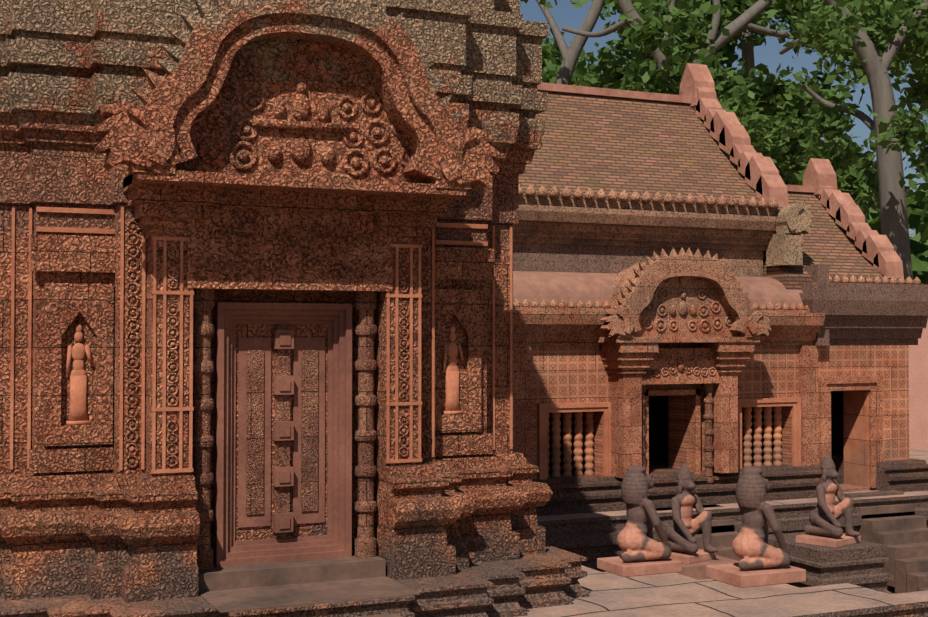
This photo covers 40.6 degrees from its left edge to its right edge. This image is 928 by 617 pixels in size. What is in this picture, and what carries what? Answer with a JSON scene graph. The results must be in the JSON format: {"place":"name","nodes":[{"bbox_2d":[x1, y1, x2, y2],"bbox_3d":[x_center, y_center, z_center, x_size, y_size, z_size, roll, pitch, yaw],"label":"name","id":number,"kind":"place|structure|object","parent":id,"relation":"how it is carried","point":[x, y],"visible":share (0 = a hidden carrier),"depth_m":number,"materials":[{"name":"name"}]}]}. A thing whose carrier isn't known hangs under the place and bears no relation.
{"place":"outdoors","nodes":[
{"label":"outdoors","id":0,"kind":"place"},
{"bbox_2d":[65,324,463,424],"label":"niche statues","id":1,"kind":"object","parent":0,"point":[78,413],"visible":1,"depth_m":7.64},
{"bbox_2d":[246,325,317,537],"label":"carved door panels","id":2,"kind":"object","parent":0,"point":[255,433],"visible":0.88,"depth_m":8.02,"materials":[{"name":"brown stone"}]},
{"bbox_2d":[272,330,293,532],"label":"door bosses","id":3,"kind":"object","parent":2,"relation":"attached to","point":[283,431],"visible":1,"depth_m":8.00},
{"bbox_2d":[531,345,908,491],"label":"building wall","id":4,"kind":"structure","parent":0,"point":[575,374],"depth_m":14.21,"materials":[{"name":"brown stone"}]},
{"bbox_2d":[537,397,800,479],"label":"window frames","id":5,"kind":"structure","parent":4,"relation":"attached to","point":[543,410],"depth_m":13.26,"materials":[{"name":"brown stone"}]},
{"bbox_2d":[547,407,781,476],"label":"window balusters","id":6,"kind":"object","parent":5,"relation":"in","point":[589,442],"depth_m":13.35,"materials":[{"name":"brown stone"}]},
{"bbox_2d":[513,346,883,487],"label":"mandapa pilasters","id":7,"kind":"object","parent":4,"relation":"attached to","point":[815,390],"visible":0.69,"depth_m":14.33,"materials":[{"name":"brown stone"}]},
{"bbox_2d":[520,0,927,279],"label":"tree","id":8,"kind":"object","parent":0,"point":[784,123],"depth_m":36.89,"materials":[{"name":"green plant"}]},
{"bbox_2d":[520,0,927,256],"label":"sky","id":9,"kind":"structure","parent":0,"point":[564,14],"materials":[{"name":"blue"}]},
{"bbox_2d":[887,585,894,593],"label":"ground","id":10,"kind":"structure","parent":0,"point":[891,589],"depth_m":13.65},
{"bbox_2d":[621,553,738,579],"bbox_3d":[2.073,2.703,11.981,0.800,0.641,0.860,1,-1,-24],"label":"statue pedestal","id":11,"kind":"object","parent":10,"relation":"on","point":[697,570],"depth_m":11.58,"materials":[{"name":"stone"}]},
{"bbox_2d":[665,462,717,553],"bbox_3d":[2.120,1.886,11.909,0.457,0.845,0.512,1,-2,-44],"label":"guardian statue","id":12,"kind":"object","parent":11,"relation":"on","point":[683,529],"visible":0.92,"depth_m":11.86,"materials":[{"name":"stone"}]},
{"bbox_2d":[669,549,715,563],"bbox_3d":[2.102,2.346,11.925,0.440,0.070,0.400,1,-2,-44],"label":"statue pedestal","id":13,"kind":"object","parent":11,"relation":"on","point":[700,555],"visible":0.54,"depth_m":11.76,"materials":[{"name":"pink stone"}]},
{"bbox_2d":[537,495,927,616],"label":"platform side","id":14,"kind":"structure","parent":10,"relation":"on","point":[593,539],"depth_m":12.58,"materials":[{"name":"stone"}]},
{"bbox_2d":[518,448,927,616],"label":"platform paving","id":15,"kind":"structure","parent":14,"relation":"on","point":[658,595],"depth_m":8.68,"materials":[{"name":"grey stone"}]},
{"bbox_2d":[0,235,512,476],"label":"tower wall","id":16,"kind":"structure","parent":15,"relation":"on","point":[502,362],"depth_m":7.68,"materials":[{"name":"brown stone"}]},
{"bbox_2d":[10,206,512,473],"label":"pilaster frames","id":17,"kind":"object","parent":16,"relation":"attached to","point":[190,408],"visible":0.9,"depth_m":7.66,"materials":[{"name":"brown stone"}]},
{"bbox_2d":[29,234,493,472],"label":"carved wall panels","id":18,"kind":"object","parent":16,"relation":"attached to","point":[67,253],"depth_m":7.65,"materials":[{"name":"brown stone"}]},
{"bbox_2d":[43,283,480,445],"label":"devata frames","id":19,"kind":"structure","parent":18,"relation":"attached to","point":[65,304],"depth_m":7.66,"materials":[{"name":"brown stone"}]},
{"bbox_2d":[0,0,547,250],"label":"tower","id":20,"kind":"structure","parent":16,"relation":"on","point":[69,69],"depth_m":7.64,"materials":[{"name":"brown stone"}]},
{"bbox_2d":[125,39,429,467],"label":"carved scroll ornaments","id":21,"kind":"object","parent":16,"relation":"attached to","point":[293,261],"visible":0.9,"depth_m":7.71},
{"bbox_2d":[213,302,351,566],"bbox_3d":[-1.161,0.786,8.036,0.880,1.640,0.150,1,-1,-24],"label":"door","id":22,"kind":"structure","parent":16,"relation":"attached to","point":[334,542],"depth_m":8.02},
{"bbox_2d":[193,289,377,569],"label":"colonettes","id":23,"kind":"object","parent":16,"relation":"attached to","point":[365,403],"depth_m":8.09,"materials":[{"name":"brown stone"}]},
{"bbox_2d":[123,175,454,245],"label":"pilaster capitals","id":24,"kind":"object","parent":16,"relation":"attached to","point":[168,210],"visible":0.69,"depth_m":7.56,"materials":[{"name":"brown stone"}]},
{"bbox_2d":[187,210,392,291],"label":"lintel","id":25,"kind":"structure","parent":16,"relation":"attached to","point":[202,244],"depth_m":7.83,"materials":[{"name":"brown stone"}]},
{"bbox_2d":[210,189,376,215],"bbox_3d":[-1.100,-0.656,7.930,1.480,0.120,0.370,1,-1,-24],"label":"frieze","id":26,"kind":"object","parent":16,"relation":"on","point":[286,202],"depth_m":7.78,"materials":[{"name":"brown stone"}]},
{"bbox_2d":[123,170,465,197],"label":"cornice","id":27,"kind":"structure","parent":16,"relation":"attached to","point":[287,183],"depth_m":7.53,"materials":[{"name":"brown stone"}]},
{"bbox_2d":[144,0,456,183],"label":"pediment arch","id":28,"kind":"structure","parent":16,"relation":"attached to","point":[378,43],"depth_m":7.60,"materials":[{"name":"brown stone"}]},
{"bbox_2d":[163,39,421,182],"bbox_3d":[-1.077,-1.347,7.895,1.900,1.140,0.340,1,-1,-24],"label":"tympanum","id":29,"kind":"object","parent":28,"relation":"attached to","point":[313,166],"visible":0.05,"depth_m":7.72,"materials":[{"name":"brown stone"}]},
{"bbox_2d":[92,101,499,189],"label":"pediment end ornaments","id":30,"kind":"object","parent":28,"relation":"attached to","point":[137,138],"visible":0.88,"depth_m":7.14},
{"bbox_2d":[130,0,462,129],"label":"pediment leaves","id":31,"kind":"object","parent":28,"relation":"attached to","point":[175,54],"visible":0.31,"depth_m":7.33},
{"bbox_2d":[0,544,588,616],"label":"tower plinth","id":32,"kind":"structure","parent":15,"relation":"on","point":[551,576],"depth_m":7.73,"materials":[{"name":"brown stone"}]},
{"bbox_2d":[0,452,552,602],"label":"tower base","id":33,"kind":"object","parent":32,"relation":"on","point":[127,538],"visible":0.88,"depth_m":7.52,"materials":[{"name":"brown stone"}]},
{"bbox_2d":[198,554,385,591],"bbox_3d":[-1.112,1.656,7.907,1.200,0.105,0.310,1,-1,-24],"label":"door sill","id":34,"kind":"structure","parent":32,"relation":"on","point":[215,578],"depth_m":7.78,"materials":[{"name":"brown stone"}]},
{"bbox_2d":[198,576,419,616],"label":"tower steps","id":35,"kind":"structure","parent":32,"relation":"on","point":[242,599],"depth_m":7.45,"materials":[{"name":"brown stone"}]},
{"bbox_2d":[597,556,681,576],"bbox_3d":[1.354,1.983,9.696,0.520,0.080,0.400,1,-1,-24],"label":"statue pedestal","id":36,"kind":"object","parent":15,"relation":"on","point":[618,565],"visible":0.79,"depth_m":9.55,"materials":[{"name":"pink stone"}]},
{"bbox_2d":[617,465,671,562],"bbox_3d":[1.381,1.579,9.712,0.461,0.726,0.411,1,-1,-24],"label":"guardian lion","id":37,"kind":"object","parent":15,"relation":"on","point":[636,541],"visible":1,"depth_m":9.60},
{"bbox_2d":[548,391,843,466],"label":"dark openings","id":38,"kind":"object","parent":15,"relation":"on","point":[658,428],"depth_m":16.53,"materials":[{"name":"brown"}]},
{"bbox_2d":[513,243,762,276],"bbox_3d":[1.342,-0.460,15.095,3.510,0.400,2.640,1,-1,-24],"label":"attic frieze","id":39,"kind":"object","parent":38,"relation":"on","point":[537,257],"visible":0.21,"depth_m":13.71,"materials":[{"name":"brown stone"}]},
{"bbox_2d":[513,196,779,250],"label":"cornice","id":40,"kind":"structure","parent":39,"relation":"on","point":[602,212],"depth_m":13.75,"materials":[{"name":"brown stone"}]},
{"bbox_2d":[519,90,890,289],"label":"tiled roof","id":41,"kind":"structure","parent":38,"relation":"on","point":[596,144],"depth_m":14.72,"materials":[{"name":"brown tile"}]},
{"bbox_2d":[537,82,814,192],"bbox_3d":[2.111,-2.091,15.309,5.160,1.190,0.620,1,-1,-24],"label":"ridge cap","id":42,"kind":"object","parent":41,"relation":"attached to","point":[595,91],"visible":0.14,"depth_m":15.41,"materials":[{"name":"brown stone"}]},
{"bbox_2d":[766,202,813,265],"bbox_3d":[3.774,-0.855,14.478,0.426,0.722,0.360,1,-1,-24],"label":"eave naga","id":43,"kind":"object","parent":41,"relation":"on","point":[784,246],"visible":1,"depth_m":14.33,"materials":[{"name":"beige stone"}]},
{"bbox_2d":[679,63,903,277],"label":"gable tiles","id":44,"kind":"object","parent":41,"relation":"attached to","point":[758,171],"visible":0.96,"depth_m":15.31,"materials":[{"name":"stone"}]},
{"bbox_2d":[533,453,927,515],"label":"building plinth","id":45,"kind":"structure","parent":15,"relation":"on","point":[573,494],"depth_m":13.59,"materials":[{"name":"stone"}]},
{"bbox_2d":[642,383,713,484],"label":"colonettes","id":46,"kind":"object","parent":45,"relation":"on","point":[708,415],"visible":0.54,"depth_m":13.57,"materials":[{"name":"brown stone"}]},
{"bbox_2d":[642,348,719,384],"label":"lintel","id":47,"kind":"structure","parent":46,"relation":"on","point":[678,377],"depth_m":13.37,"materials":[{"name":"brown stone"}]},
{"bbox_2d":[706,563,805,587],"bbox_3d":[2.167,1.970,9.324,0.580,0.090,0.440,1,-1,-24],"label":"statue pedestal","id":48,"kind":"object","parent":15,"relation":"on","point":[734,574],"visible":0.94,"depth_m":9.17,"materials":[{"name":"pink stone"}]},
{"bbox_2d":[732,466,790,570],"bbox_3d":[2.196,1.550,9.340,0.474,0.747,0.423,1,-1,-24],"label":"guardian lion","id":49,"kind":"object","parent":15,"relation":"on","point":[752,548],"visible":1,"depth_m":9.23},
{"bbox_2d":[656,490,927,593],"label":"steps","id":50,"kind":"structure","parent":10,"relation":"on","point":[903,539],"depth_m":13.54,"materials":[{"name":"stone"}]},
{"bbox_2d":[513,307,824,346],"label":"cornice","id":51,"kind":"structure","parent":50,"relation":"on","point":[549,327],"depth_m":13.03,"materials":[{"name":"brown stone"}]},
{"bbox_2d":[513,271,803,309],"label":"lower curved roof","id":52,"kind":"structure","parent":51,"relation":"on","point":[557,287],"depth_m":13.24,"materials":[{"name":"stone"}]},
{"bbox_2d":[513,184,920,309],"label":"eave ornaments","id":53,"kind":"object","parent":51,"relation":"on","point":[647,197],"visible":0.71,"depth_m":13.76},
{"bbox_2d":[599,342,754,477],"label":"porch pilasters","id":54,"kind":"object","parent":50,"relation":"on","point":[626,365],"visible":0.85,"depth_m":13.36,"materials":[{"name":"brown stone"}]},
{"bbox_2d":[596,337,759,342],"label":"cornice","id":55,"kind":"structure","parent":54,"relation":"on","point":[672,339],"depth_m":13.14,"materials":[{"name":"brown stone"}]},
{"bbox_2d":[606,262,739,336],"bbox_3d":[2.239,-0.114,13.527,1.640,0.840,0.420,1,-1,-24],"label":"tympanum","id":56,"kind":"object","parent":55,"relation":"on","point":[690,288],"visible":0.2,"depth_m":13.33,"materials":[{"name":"brown stone"}]},
{"bbox_2d":[639,276,732,376],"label":"carved scroll ornaments","id":57,"kind":"object","parent":56,"relation":"attached to","point":[682,308],"visible":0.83,"depth_m":13.32},
{"bbox_2d":[617,256,754,333],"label":"porch arch","id":58,"kind":"structure","parent":55,"relation":"on","point":[720,277],"depth_m":13.24,"materials":[{"name":"stone"}]},
{"bbox_2d":[600,248,770,336],"bbox_3d":[2.365,-0.164,13.245,2.064,0.978,0.180,1,-1,-24],"label":"pediment leaf ornament","id":59,"kind":"object","parent":58,"relation":"attached to","point":[617,321],"visible":0.81,"depth_m":13.04,"materials":[{"name":"brown stone"}]},
{"bbox_2d":[799,265,927,345],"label":"cornice","id":60,"kind":"structure","parent":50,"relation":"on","point":[873,314],"depth_m":14.54,"materials":[{"name":"brown stone"}]},
{"bbox_2d":[768,531,892,593],"bbox_3d":[3.659,2.725,13.086,0.940,0.644,1.300,1,-1,-24],"label":"pedestal","id":61,"kind":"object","parent":10,"relation":"on","point":[861,563],"depth_m":12.58,"materials":[{"name":"grey stone"}]},
{"bbox_2d":[796,533,860,547],"bbox_3d":[3.734,2.363,12.853,0.500,0.070,0.460,1,-2,-44],"label":"statue pedestal","id":62,"kind":"object","parent":61,"relation":"on","point":[844,539],"visible":0.81,"depth_m":12.71,"materials":[{"name":"pink stone"}]},
{"bbox_2d":[804,453,859,537],"bbox_3d":[3.752,1.903,12.837,0.457,0.845,0.513,1,-2,-44],"label":"guardian statue","id":63,"kind":"object","parent":61,"relation":"on","point":[826,514],"visible":1,"depth_m":12.79,"materials":[{"name":"stone"}]},
{"bbox_2d":[861,181,927,284],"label":"tree foliage","id":64,"kind":"object","parent":10,"relation":"on","point":[917,211],"visible":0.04,"depth_m":63.67,"materials":[{"name":"green plant"}]},
{"bbox_2d":[908,320,927,449],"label":"wall","id":65,"kind":"structure","parent":10,"relation":"on","point":[918,396],"depth_m":21.05,"materials":[{"name":"pink stone"}]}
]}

